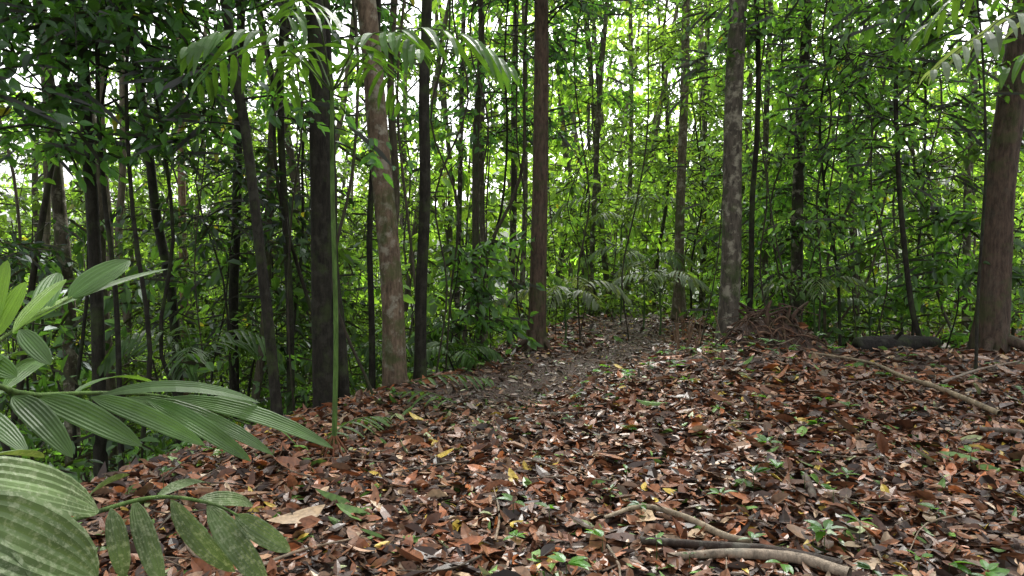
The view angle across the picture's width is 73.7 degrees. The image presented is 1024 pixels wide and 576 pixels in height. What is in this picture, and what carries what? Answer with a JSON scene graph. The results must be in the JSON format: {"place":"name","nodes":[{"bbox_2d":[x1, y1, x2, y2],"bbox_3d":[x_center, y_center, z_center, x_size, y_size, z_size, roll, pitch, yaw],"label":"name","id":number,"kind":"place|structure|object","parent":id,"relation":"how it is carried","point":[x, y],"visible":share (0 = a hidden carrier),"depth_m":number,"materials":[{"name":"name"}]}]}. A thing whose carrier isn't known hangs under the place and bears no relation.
{"place":"outdoors","nodes":[
{"label":"outdoors","id":0,"kind":"place"},
{"bbox_2d":[0,0,1011,217],"label":"sky","id":1,"kind":"structure","parent":0,"point":[418,3],"materials":[{"name":"white"}]},
{"bbox_2d":[0,167,1023,575],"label":"forest ground","id":2,"kind":"structure","parent":0,"point":[510,391],"depth_m":5.57,"materials":[{"name":"soil"}]},
{"bbox_2d":[0,218,108,367],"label":"understory sapling","id":3,"kind":"object","parent":2,"relation":"on","point":[23,247],"visible":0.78,"depth_m":8.68,"materials":[{"name":"green plant"}]},
{"bbox_2d":[32,0,82,481],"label":"mottled bark tree","id":4,"kind":"object","parent":2,"relation":"on","point":[58,204],"visible":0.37,"depth_m":9.94,"materials":[{"name":"brown plant"}]},
{"bbox_2d":[0,216,124,459],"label":"understory sapling","id":5,"kind":"object","parent":2,"relation":"on","point":[86,370],"visible":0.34,"depth_m":10.32,"materials":[{"name":"green plant"}]},
{"bbox_2d":[75,0,108,476],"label":"dark trunk tree","id":6,"kind":"object","parent":2,"relation":"on","point":[97,323],"visible":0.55,"depth_m":7.97,"materials":[{"name":"brown plant"}]},
{"bbox_2d":[0,0,184,456],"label":"broadleaf sapling","id":7,"kind":"object","parent":2,"relation":"on","point":[80,104],"visible":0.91,"depth_m":6.54,"materials":[{"name":"green plant"}]},
{"bbox_2d":[0,0,252,475],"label":"broadleaf sapling","id":8,"kind":"object","parent":2,"relation":"on","point":[53,156],"visible":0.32,"depth_m":8.06,"materials":[{"name":"green plant"}]},
{"bbox_2d":[0,0,272,470],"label":"slender tree","id":9,"kind":"object","parent":2,"relation":"on","point":[80,66],"visible":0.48,"depth_m":7.50,"materials":[{"name":"green plant"}]},
{"bbox_2d":[0,0,274,440],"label":"broadleaf sapling","id":10,"kind":"object","parent":2,"relation":"on","point":[87,53],"visible":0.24,"depth_m":8.15,"materials":[{"name":"green plant"}]},
{"bbox_2d":[130,47,183,447],"bbox_3d":[-7.120,-5.493,9.704,5.757,16.976,4.842,0,3,7],"label":"dark trunk tree","id":11,"kind":"object","parent":2,"relation":"on","point":[161,241],"visible":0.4,"depth_m":9.93,"materials":[{"name":"brown plant"}]},
{"bbox_2d":[0,259,333,575],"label":"foreground palm","id":12,"kind":"object","parent":2,"relation":"on","point":[43,532],"visible":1,"depth_m":2.02,"materials":[{"name":"green plant"}]},
{"bbox_2d":[0,0,350,462],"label":"broadleaf sapling","id":13,"kind":"object","parent":2,"relation":"on","point":[115,21],"visible":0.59,"depth_m":6.92,"materials":[{"name":"green plant"}]},
{"bbox_2d":[177,38,190,394],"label":"mottled bark tree","id":14,"kind":"object","parent":2,"relation":"on","point":[181,195],"visible":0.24,"depth_m":14.88,"materials":[{"name":"brown plant"}]},
{"bbox_2d":[97,326,285,394],"bbox_3d":[-4.045,1.369,8.621,1.994,1.796,2.086,2,3,27],"label":"understory palm","id":15,"kind":"object","parent":2,"relation":"on","point":[107,362],"visible":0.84,"depth_m":8.43,"materials":[{"name":"green plant"}]},
{"bbox_2d":[229,4,244,418],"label":"dark trunk tree","id":16,"kind":"object","parent":2,"relation":"on","point":[234,286],"visible":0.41,"depth_m":10.95,"materials":[{"name":"brown plant"}]},
{"bbox_2d":[104,0,411,415],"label":"dark trunk tree","id":17,"kind":"object","parent":2,"relation":"on","point":[158,86],"visible":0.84,"depth_m":6.86,"materials":[{"name":"green plant"}]},
{"bbox_2d":[277,1,294,414],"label":"slender tree","id":18,"kind":"object","parent":2,"relation":"on","point":[282,168],"visible":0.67,"depth_m":9.43,"materials":[{"name":"brown plant"}]},
{"bbox_2d":[165,0,451,334],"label":"broadleaf sapling","id":19,"kind":"object","parent":2,"relation":"on","point":[345,4],"visible":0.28,"depth_m":10.65,"materials":[{"name":"green plant"}]},
{"bbox_2d":[305,0,332,407],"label":"dark trunk tree","id":20,"kind":"object","parent":2,"relation":"on","point":[321,293],"visible":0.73,"depth_m":7.69,"materials":[{"name":"brown plant"}]},
{"bbox_2d":[323,0,349,401],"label":"dark trunk tree","id":21,"kind":"object","parent":2,"relation":"on","point":[343,382],"visible":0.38,"depth_m":7.88,"materials":[{"name":"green plant"}]},
{"bbox_2d":[177,0,518,457],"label":"stilt root palm","id":22,"kind":"object","parent":2,"relation":"on","point":[191,55],"visible":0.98,"depth_m":5.24,"materials":[{"name":"green plant"}]},
{"bbox_2d":[302,342,433,390],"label":"understory palm","id":23,"kind":"object","parent":2,"relation":"on","point":[308,364],"visible":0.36,"depth_m":10.17,"materials":[{"name":"green plant"}]},
{"bbox_2d":[366,0,380,389],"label":"slender tree","id":24,"kind":"object","parent":2,"relation":"on","point":[370,285],"visible":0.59,"depth_m":9.48,"materials":[{"name":"brown plant"}]},
{"bbox_2d":[356,0,407,390],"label":"mottled bark tree","id":25,"kind":"object","parent":2,"relation":"on","point":[394,364],"visible":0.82,"depth_m":8.37,"materials":[{"name":"mottled bark"},{"name":"foliage leaf"}]},
{"bbox_2d":[413,0,431,380],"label":"dark trunk tree","id":26,"kind":"object","parent":2,"relation":"on","point":[420,360],"visible":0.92,"depth_m":8.71,"materials":[{"name":"brown plant"}]},
{"bbox_2d":[382,0,523,349],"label":"slender tree","id":27,"kind":"object","parent":2,"relation":"on","point":[462,29],"visible":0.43,"depth_m":15.81,"materials":[{"name":"green plant"}]},
{"bbox_2d":[410,341,503,370],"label":"understory palm","id":28,"kind":"object","parent":2,"relation":"on","point":[465,357],"visible":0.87,"depth_m":9.79,"materials":[{"name":"green plant"}]},
{"bbox_2d":[427,453,498,463],"bbox_3d":[-0.350,1.302,5.178,0.620,0.033,0.166,-1,3,-14],"label":"fallen branch","id":29,"kind":"object","parent":2,"relation":"on","point":[490,457],"visible":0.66,"depth_m":5.16,"materials":[{"name":"brown wood"}]},
{"bbox_2d":[406,230,545,378],"bbox_3d":[-0.705,0.324,10.687,2.153,2.467,2.914,-2,4,-34],"label":"broadleaf sapling","id":30,"kind":"object","parent":2,"relation":"on","point":[464,277],"visible":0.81,"depth_m":10.46,"materials":[{"name":"green plant"}]},
{"bbox_2d":[444,2,533,346],"bbox_3d":[-0.730,-6.377,14.632,5.614,15.598,4.502,-2,3,-27],"label":"slender tree","id":31,"kind":"object","parent":2,"relation":"on","point":[513,222],"visible":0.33,"depth_m":14.87,"materials":[{"name":"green plant"}]},
{"bbox_2d":[430,0,553,340],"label":"slender tree","id":32,"kind":"object","parent":2,"relation":"on","point":[481,157],"visible":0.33,"depth_m":13.89,"materials":[{"name":"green plant"}]},
{"bbox_2d":[0,0,1023,481],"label":"understory trees","id":33,"kind":"object","parent":2,"relation":"on","point":[214,282],"visible":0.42,"depth_m":13.98,"materials":[{"name":"green plant"}]},
{"bbox_2d":[0,239,1023,482],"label":"undergrowth foliage","id":34,"kind":"object","parent":2,"relation":"on","point":[155,441],"visible":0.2,"depth_m":12.08,"materials":[{"name":"green plant"}]},
{"bbox_2d":[0,0,1023,393],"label":"distant trees","id":35,"kind":"object","parent":2,"relation":"on","point":[612,108],"visible":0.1,"depth_m":32.95,"materials":[{"name":"green plant"}]},
{"bbox_2d":[396,0,633,278],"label":"broadleaf sapling","id":36,"kind":"object","parent":2,"relation":"on","point":[559,136],"visible":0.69,"depth_m":12.21,"materials":[{"name":"green plant"}]},
{"bbox_2d":[486,2,576,329],"bbox_3d":[0.318,-6.413,16.224,6.919,15.694,4.395,1,3,15],"label":"slender tree","id":37,"kind":"object","parent":2,"relation":"on","point":[525,182],"visible":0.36,"depth_m":16.86,"materials":[{"name":"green plant"}]},
{"bbox_2d":[194,0,888,411],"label":"hanging lianas","id":38,"kind":"object","parent":2,"relation":"on","point":[548,186],"visible":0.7,"depth_m":10.46,"materials":[{"name":"brown plant"}]},
{"bbox_2d":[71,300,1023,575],"bbox_3d":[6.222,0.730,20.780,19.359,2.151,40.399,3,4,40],"label":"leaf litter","id":39,"kind":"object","parent":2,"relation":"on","point":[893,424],"visible":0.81,"depth_m":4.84,"materials":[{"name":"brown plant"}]},
{"bbox_2d":[198,445,273,479],"bbox_3d":[-2.082,1.300,5.111,0.088,0.021,0.904,1,3,15],"label":"fallen branch","id":40,"kind":"object","parent":39,"relation":"on","point":[235,459],"visible":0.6,"depth_m":5.10,"materials":[{"name":"brown wood"}]},
{"bbox_2d":[973,426,1023,434],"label":"fallen branch","id":41,"kind":"object","parent":39,"relation":"on","point":[1003,430],"visible":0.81,"depth_m":5.46,"materials":[{"name":"brown wood"}]},
{"bbox_2d":[509,406,606,414],"bbox_3d":[0.333,1.206,6.723,1.292,0.179,0.291,3,4,44],"label":"fallen branch","id":42,"kind":"object","parent":2,"relation":"on","point":[557,413],"visible":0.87,"depth_m":6.43,"materials":[{"name":"brown wood"}]},
{"bbox_2d":[494,277,631,339],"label":"understory palm","id":43,"kind":"object","parent":2,"relation":"on","point":[587,298],"visible":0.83,"depth_m":12.05,"materials":[{"name":"green plant"}]},
{"bbox_2d":[469,0,657,352],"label":"buttressed tree","id":44,"kind":"object","parent":2,"relation":"on","point":[540,35],"visible":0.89,"depth_m":11.15,"materials":[{"name":"brown plant"}]},
{"bbox_2d":[142,320,1023,575],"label":"fallen twigs","id":45,"kind":"object","parent":2,"relation":"on","point":[191,552],"depth_m":4.66,"materials":[{"name":"brown wood"}]},
{"bbox_2d":[146,314,1023,575],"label":"seedling plants","id":46,"kind":"object","parent":2,"relation":"on","point":[993,568],"visible":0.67,"depth_m":4.15,"materials":[{"name":"green plant"}]},
{"bbox_2d":[557,0,622,314],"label":"slender tree","id":47,"kind":"object","parent":2,"relation":"on","point":[588,58],"visible":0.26,"depth_m":19.74,"materials":[{"name":"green plant"}]},
{"bbox_2d":[501,0,692,314],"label":"broadleaf sapling","id":48,"kind":"object","parent":2,"relation":"on","point":[568,95],"visible":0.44,"depth_m":18.48,"materials":[{"name":"green plant"}]},
{"bbox_2d":[549,1,646,316],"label":"slender tree","id":49,"kind":"object","parent":2,"relation":"on","point":[601,94],"visible":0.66,"depth_m":17.81,"materials":[{"name":"green plant"}]},
{"bbox_2d":[548,194,696,321],"bbox_3d":[2.674,-0.641,15.987,2.717,3.038,2.844,-3,4,-43],"label":"understory palm","id":50,"kind":"object","parent":2,"relation":"on","point":[598,221],"visible":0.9,"depth_m":15.90,"materials":[{"name":"green plant"}]},
{"bbox_2d":[586,0,664,315],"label":"slender tree","id":51,"kind":"object","parent":2,"relation":"on","point":[631,108],"visible":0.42,"depth_m":21.68,"materials":[{"name":"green plant"}]},
{"bbox_2d":[583,245,696,328],"bbox_3d":[2.913,0.011,14.973,2.591,1.899,1.953,-2,4,-39],"label":"understory palm","id":52,"kind":"object","parent":2,"relation":"on","point":[689,261],"visible":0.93,"depth_m":14.87,"materials":[{"name":"green plant"}]},
{"bbox_2d":[606,261,709,334],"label":"understory palm","id":53,"kind":"object","parent":2,"relation":"on","point":[684,278],"visible":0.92,"depth_m":13.41,"materials":[{"name":"green plant"}]},
{"bbox_2d":[637,307,720,377],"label":"dead seedling stalks","id":54,"kind":"object","parent":2,"relation":"on","point":[677,337],"visible":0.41,"depth_m":10.39,"materials":[{"name":"brown plant"}]},
{"bbox_2d":[600,0,779,319],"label":"mottled bark tree","id":55,"kind":"object","parent":2,"relation":"on","point":[679,299],"visible":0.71,"depth_m":15.35,"materials":[{"name":"green plant"}]},
{"bbox_2d":[600,0,780,316],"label":"broadleaf sapling","id":56,"kind":"object","parent":2,"relation":"on","point":[715,194],"visible":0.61,"depth_m":16.93,"materials":[{"name":"green plant"}]},
{"bbox_2d":[635,0,774,316],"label":"slender tree","id":57,"kind":"object","parent":2,"relation":"on","point":[704,247],"visible":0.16,"depth_m":20.75,"materials":[{"name":"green plant"}]},
{"bbox_2d":[662,0,791,340],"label":"mottled bark tree","id":58,"kind":"object","parent":2,"relation":"on","point":[737,43],"visible":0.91,"depth_m":10.14,"materials":[{"name":"mottled bark"},{"name":"foliage leaf"}]},
{"bbox_2d":[640,536,843,564],"bbox_3d":[1.197,1.387,3.621,1.019,0.063,0.150,1,3,16],"label":"fallen branch","id":59,"kind":"object","parent":2,"relation":"on","point":[684,543],"visible":0.67,"depth_m":3.65,"materials":[{"name":"brown wood"}]},
{"bbox_2d":[747,0,760,311],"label":"slender tree","id":60,"kind":"object","parent":2,"relation":"on","point":[752,202],"visible":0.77,"depth_m":10.70,"materials":[{"name":"brown plant"}]},
{"bbox_2d":[666,548,851,575],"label":"fallen branch","id":61,"kind":"object","parent":2,"relation":"on","point":[824,565],"visible":0.94,"depth_m":3.54,"materials":[{"name":"beige wood"}]},
{"bbox_2d":[698,300,828,355],"bbox_3d":[3.332,0.602,9.016,1.756,0.898,1.652,-1,3,-26],"label":"root mound","id":62,"kind":"object","parent":2,"relation":"on","point":[753,314],"visible":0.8,"depth_m":8.92,"materials":[{"name":"bark"}]},
{"bbox_2d":[690,178,850,342],"bbox_3d":[5.424,-0.367,14.178,2.720,3.700,2.865,-1,3,-25],"label":"broadleaf sapling","id":63,"kind":"object","parent":2,"relation":"on","point":[808,254],"visible":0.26,"depth_m":13.79,"materials":[{"name":"green plant"}]},
{"bbox_2d":[709,0,849,305],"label":"slender tree","id":64,"kind":"object","parent":2,"relation":"on","point":[766,84],"visible":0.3,"depth_m":15.75,"materials":[{"name":"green plant"}]},
{"bbox_2d":[744,0,861,321],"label":"vine covered tree","id":65,"kind":"object","parent":2,"relation":"on","point":[798,189],"visible":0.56,"depth_m":11.85,"materials":[{"name":"green plant"}]},
{"bbox_2d":[797,463,816,499],"bbox_3d":[1.962,1.286,4.542,0.060,0.079,0.562,1,3,14],"label":"fallen branch","id":66,"kind":"object","parent":2,"relation":"on","point":[810,488],"visible":0.85,"depth_m":4.43,"materials":[{"name":"beige wood"}]},
{"bbox_2d":[755,275,874,335],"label":"understory palm","id":67,"kind":"object","parent":2,"relation":"on","point":[769,286],"visible":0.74,"depth_m":11.11,"materials":[{"name":"green plant"}]},
{"bbox_2d":[704,0,973,346],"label":"broadleaf sapling","id":68,"kind":"object","parent":2,"relation":"on","point":[780,83],"visible":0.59,"depth_m":10.77,"materials":[{"name":"green plant"}]},
{"bbox_2d":[824,1,882,336],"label":"slender tree","id":69,"kind":"object","parent":2,"relation":"on","point":[855,275],"visible":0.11,"depth_m":14.91,"materials":[{"name":"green plant"}]},
{"bbox_2d":[845,494,882,561],"bbox_3d":[2.024,1.360,3.981,0.053,0.066,0.936,1,3,15],"label":"fallen branch","id":70,"kind":"object","parent":2,"relation":"on","point":[866,532],"visible":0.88,"depth_m":3.93,"materials":[{"name":"brown wood"}]},
{"bbox_2d":[823,293,907,335],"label":"understory palm","id":71,"kind":"object","parent":2,"relation":"on","point":[831,304],"visible":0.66,"depth_m":11.82,"materials":[{"name":"green plant"}]},
{"bbox_2d":[763,0,1023,335],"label":"slender tree","id":72,"kind":"object","parent":2,"relation":"on","point":[898,136],"visible":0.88,"depth_m":9.73,"materials":[{"name":"green plant"}]},
{"bbox_2d":[851,331,941,351],"bbox_3d":[5.339,0.765,9.454,1.289,0.355,0.292,-1,3,-10],"label":"fallen log","id":73,"kind":"object","parent":2,"relation":"on","point":[914,342],"visible":0.66,"depth_m":9.34,"materials":[{"name":"wood"}]},
{"bbox_2d":[788,0,1023,334],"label":"broadleaf sapling","id":74,"kind":"object","parent":2,"relation":"on","point":[906,164],"visible":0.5,"depth_m":11.30,"materials":[{"name":"green plant"}]},
{"bbox_2d":[810,351,1002,415],"bbox_3d":[4.029,0.922,7.038,0.383,0.188,2.555,-1,3,-11],"label":"fallen branch","id":75,"kind":"object","parent":2,"relation":"on","point":[987,408],"visible":0.99,"depth_m":6.63,"materials":[{"name":"wood"}]},
{"bbox_2d":[817,0,1023,371],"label":"broadleaf sapling","id":76,"kind":"object","parent":2,"relation":"on","point":[913,10],"visible":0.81,"depth_m":8.10,"materials":[{"name":"green plant"}]},
{"bbox_2d":[849,197,1023,348],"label":"broadleaf sapling","id":77,"kind":"object","parent":2,"relation":"on","point":[962,275],"visible":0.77,"depth_m":10.51,"materials":[{"name":"green plant"}]},
{"bbox_2d":[916,0,1001,333],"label":"slender tree","id":78,"kind":"object","parent":2,"relation":"on","point":[966,248],"visible":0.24,"depth_m":13.90,"materials":[{"name":"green plant"}]},
{"bbox_2d":[907,0,1023,89],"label":"tall understory palm","id":79,"kind":"object","parent":2,"relation":"on","point":[994,42],"visible":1,"depth_m":4.41,"materials":[{"name":"green foliage leaf"}]},
{"bbox_2d":[939,361,1019,383],"bbox_3d":[5.045,0.894,7.353,2.018,0.049,0.077,-2,4,-36],"label":"fallen branch","id":80,"kind":"object","parent":2,"relation":"on","point":[961,375],"visible":0.97,"depth_m":7.26,"materials":[{"name":"brown wood"}]},
{"bbox_2d":[965,0,1023,353],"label":"buttressed tree","id":81,"kind":"object","parent":2,"relation":"on","point":[997,250],"visible":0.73,"depth_m":9.03,"materials":[{"name":"brown plant"}]}
]}

